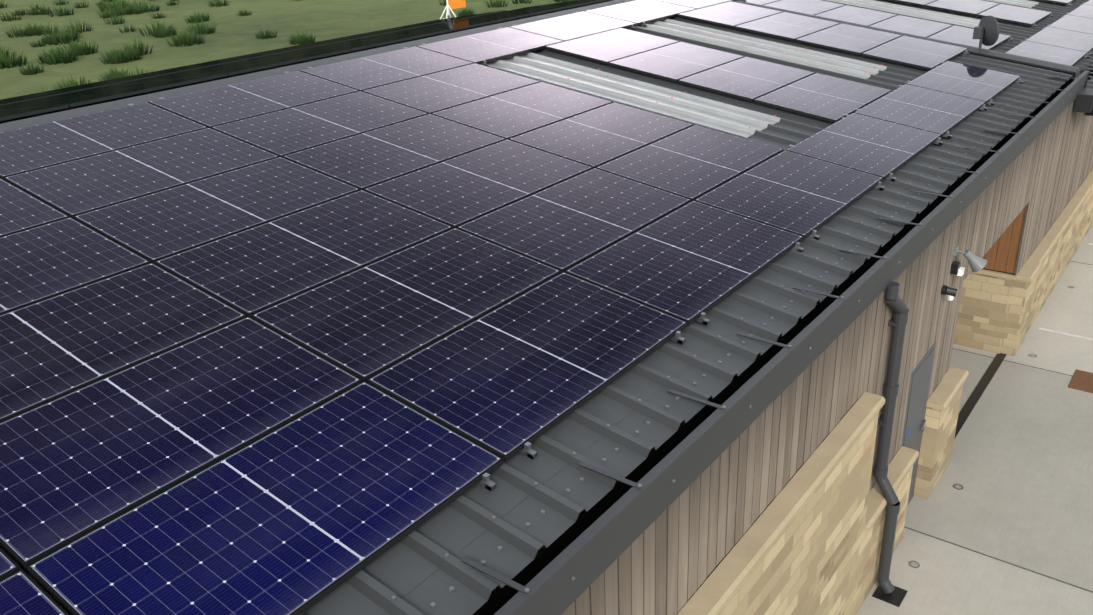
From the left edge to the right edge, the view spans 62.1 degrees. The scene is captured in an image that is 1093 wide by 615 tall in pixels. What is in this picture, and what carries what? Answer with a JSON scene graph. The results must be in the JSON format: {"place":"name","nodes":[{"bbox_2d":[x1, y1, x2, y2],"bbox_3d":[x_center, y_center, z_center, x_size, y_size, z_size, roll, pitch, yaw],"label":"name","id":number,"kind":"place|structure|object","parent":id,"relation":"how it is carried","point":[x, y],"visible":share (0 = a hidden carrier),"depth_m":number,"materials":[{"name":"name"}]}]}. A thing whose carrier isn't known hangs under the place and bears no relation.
{"place":"outdoors","nodes":[
{"label":"outdoors","id":0,"kind":"place"},
{"bbox_2d":[0,0,606,120],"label":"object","id":1,"kind":"structure","parent":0,"point":[41,102],"depth_m":13.32,"materials":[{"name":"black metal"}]},
{"bbox_2d":[0,0,1041,599],"bbox_3d":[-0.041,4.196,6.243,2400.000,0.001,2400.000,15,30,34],"label":"field ground","id":2,"kind":"structure","parent":0,"point":[234,34],"depth_m":55.45,"materials":[{"name":"green plant"}]},
{"bbox_2d":[0,0,574,93],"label":"shrubs","id":3,"kind":"object","parent":2,"relation":"on","point":[114,8],"visible":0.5,"depth_m":52.48,"materials":[{"name":"green plant"}]},
{"bbox_2d":[492,60,1092,614],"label":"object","id":4,"kind":"object","parent":2,"relation":"on","point":[754,374],"depth_m":6.23,"materials":[{"name":"black metal"}]},
{"bbox_2d":[461,70,1088,614],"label":"box gutter","id":5,"kind":"object","parent":4,"relation":"on","point":[561,582],"visible":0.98,"depth_m":5.42,"materials":[{"name":"metal"}]},
{"bbox_2d":[561,99,1092,614],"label":"timber cladding boards","id":6,"kind":"object","parent":4,"relation":"attached to","point":[671,557],"visible":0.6,"depth_m":7.01,"materials":[{"name":"brown wood"}]},
{"bbox_2d":[941,285,956,300],"bbox_3d":[4.080,-0.145,9.188,0.141,0.149,0.111,15,30,34],"label":"security camera","id":7,"kind":"object","parent":6,"relation":"attached to","point":[950,292],"visible":1,"depth_m":9.16,"materials":[{"name":"black plastic"}]},
{"bbox_2d":[950,261,964,275],"bbox_3d":[4.222,-0.398,9.317,0.110,0.130,0.115,15,30,34],"label":"security light","id":8,"kind":"object","parent":6,"relation":"attached to","point":[956,269],"visible":1,"depth_m":9.29,"materials":[{"name":"black plastic"}]},
{"bbox_2d":[953,246,986,271],"bbox_3d":[4.317,-0.494,9.251,0.322,0.249,0.169,10,27,26],"label":"outdoor wall light","id":9,"kind":"object","parent":6,"relation":"attached to","point":[976,263],"visible":1,"depth_m":9.18,"materials":[{"name":"grey metal"}]},
{"bbox_2d":[873,281,908,593],"bbox_3d":[3.112,1.296,8.210,0.353,3.322,0.374,15,30,34],"label":"rainwater downpipe","id":10,"kind":"object","parent":4,"relation":"attached to","point":[897,321],"visible":0.96,"depth_m":8.24,"materials":[{"name":"grey plastic"}]},
{"bbox_2d":[898,342,935,505],"bbox_3d":[3.884,1.400,9.606,0.085,1.970,0.800,15,30,34],"label":"steel door","id":11,"kind":"structure","parent":4,"relation":"attached to","point":[915,424],"depth_m":9.43,"materials":[{"name":"grey metal"}]},
{"bbox_2d":[822,0,1092,87],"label":"roof sheet","id":12,"kind":"object","parent":4,"relation":"on","point":[1018,33],"visible":0.08,"depth_m":18.14,"materials":[{"name":"black metal"}]},
{"bbox_2d":[827,0,979,27],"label":"rooflight","id":13,"kind":"object","parent":12,"relation":"on","point":[925,14],"visible":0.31,"depth_m":18.46,"materials":[{"name":"white plastic"}]},
{"bbox_2d":[987,0,1038,7],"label":"rooflight","id":14,"kind":"object","parent":12,"relation":"on","point":[1026,3],"visible":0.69,"depth_m":20.42,"materials":[{"name":"white plastic"}]},
{"bbox_2d":[982,206,1025,273],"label":"cedar return wall boards","id":15,"kind":"object","parent":4,"relation":"attached to","point":[1005,241],"visible":0.35,"depth_m":12.68,"materials":[{"name":"brown wood"}]},
{"bbox_3d":[3.294,-5.943,18.713,14.673,1.295,51.000,15,30,34],"label":"roof","id":16,"kind":"object","parent":4,"relation":"on","visible":0},
{"bbox_2d":[0,0,612,123],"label":"trim","id":17,"kind":"structure","parent":16,"relation":"on","point":[50,112],"depth_m":11.71,"materials":[{"name":"black metal"}]},
{"bbox_2d":[0,0,634,131],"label":"ridge cap flashing","id":18,"kind":"object","parent":16,"relation":"on","point":[32,121],"visible":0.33,"depth_m":10.54,"materials":[{"name":"grey metal"}]},
{"bbox_2d":[127,0,1092,490],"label":"solar panel clamps","id":19,"kind":"object","parent":16,"relation":"on","point":[527,444],"visible":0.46,"depth_m":7.59,"materials":[{"name":"black metal"}]},
{"bbox_2d":[486,52,780,137],"bbox_3d":[0.533,-2.840,11.383,4.735,0.733,1.000,15,30,34],"label":"rooflight","id":20,"kind":"object","parent":16,"relation":"on","point":[732,119],"visible":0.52,"depth_m":11.05,"materials":[{"name":"white plastic"}]},
{"bbox_2d":[382,71,1072,614],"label":"roof sheet","id":21,"kind":"object","parent":16,"relation":"attached to","point":[514,537],"visible":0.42,"depth_m":5.28,"materials":[{"name":"grey metal"}]},
{"bbox_2d":[392,61,1062,607],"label":"roof screws","id":22,"kind":"object","parent":21,"relation":"on","point":[432,605],"visible":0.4,"depth_m":5.57,"materials":[{"name":"grey metal"}]},
{"bbox_2d":[477,0,1092,489],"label":"clamps","id":23,"kind":"object","parent":21,"relation":"on","point":[531,452],"visible":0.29,"depth_m":7.58,"materials":[{"name":"black metal"}]},
{"bbox_2d":[0,0,1092,614],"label":"solar panels","id":24,"kind":"object","parent":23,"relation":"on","point":[300,342],"visible":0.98,"depth_m":6.47,"materials":[{"name":"blue"}]},
{"bbox_2d":[635,19,886,78],"bbox_3d":[2.744,-4.131,13.997,4.735,0.733,1.000,15,30,34],"label":"rooflight","id":25,"kind":"object","parent":16,"relation":"on","point":[826,61],"visible":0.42,"depth_m":13.70,"materials":[{"name":"white plastic"}]},
{"bbox_2d":[972,15,999,48],"bbox_3d":[7.027,-4.366,14.449,0.388,0.542,0.386,15,30,34],"label":"microwave dish antenna","id":26,"kind":"object","parent":16,"relation":"on","point":[986,31],"visible":0.96,"depth_m":14.36,"materials":[{"name":"grey metal"}]},
{"bbox_3d":[16.324,-7.851,23.265,0.394,0.332,27.408,15,30,34],"label":"roof box gutter","id":27,"kind":"object","parent":16,"relation":"attached to","visible":0},
{"bbox_2d":[1073,88,1092,112],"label":"gutter end","id":28,"kind":"object","parent":27,"relation":"on","point":[1084,101],"visible":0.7,"depth_m":13.39,"materials":[{"name":"metal"}]},
{"bbox_3d":[7.631,-10.971,29.409,7.401,1.013,26.930,15,30,34],"label":"roof sheet","id":29,"kind":"object","parent":16,"relation":"on","visible":0},
{"bbox_2d":[440,0,465,18],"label":"orange flag on tripod","id":30,"kind":"object","parent":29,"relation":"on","point":[453,4],"visible":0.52,"depth_m":22.55,"materials":[{"name":"orange fabric"}]},
{"bbox_2d":[0,16,1051,614],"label":"corrugated metal roof","id":31,"kind":"structure","parent":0,"point":[408,564],"depth_m":6.01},
{"bbox_2d":[416,0,1079,84],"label":"roof step flashing","id":32,"kind":"object","parent":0,"point":[1037,63],"visible":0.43,"depth_m":14.35,"materials":[{"name":"black metal"}]},
{"bbox_2d":[856,225,1092,614],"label":"concrete paving","id":33,"kind":"structure","parent":0,"point":[1007,529],"depth_m":10.22,"materials":[{"name":"grey concrete"}]},
{"bbox_2d":[872,585,907,606],"bbox_3d":[3.366,2.804,8.889,0.260,0.010,0.260,15,30,34],"label":"drain grate","id":34,"kind":"object","parent":33,"relation":"on","point":[896,596],"visible":0.8,"depth_m":8.86,"materials":[{"name":"black plastic"}]},
{"bbox_2d":[718,170,1092,614],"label":"stone plinth walls","id":35,"kind":"structure","parent":33,"relation":"on","point":[821,556],"depth_m":8.15,"materials":[{"name":"stone"}]},
{"bbox_2d":[677,169,1092,614],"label":"stone copings","id":36,"kind":"object","parent":35,"relation":"on","point":[716,591],"visible":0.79,"depth_m":6.90,"materials":[{"name":"beige stone"}]},
{"bbox_2d":[954,353,1006,438],"bbox_3d":[5.682,1.243,12.095,0.120,0.006,3.240,15,30,34],"label":"drainage channel","id":37,"kind":"object","parent":33,"relation":"on","point":[976,394],"visible":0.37,"depth_m":12.30,"materials":[{"name":"black metal"}]},
{"bbox_2d":[909,286,1074,567],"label":"ground uplights","id":38,"kind":"object","parent":33,"relation":"on","point":[914,564],"visible":1,"depth_m":10.37,"materials":[{"name":"silver metal"}]},
{"bbox_2d":[1039,243,1092,340],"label":"white paving lines","id":39,"kind":"object","parent":33,"relation":"on","point":[1063,333],"visible":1,"depth_m":13.73,"materials":[{"name":"paint"}]},
{"bbox_2d":[1068,369,1092,392],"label":"rusty drain cover","id":40,"kind":"object","parent":33,"relation":"on","point":[1081,380],"visible":1,"depth_m":12.41,"materials":[{"name":"brown metal"}]}
]}

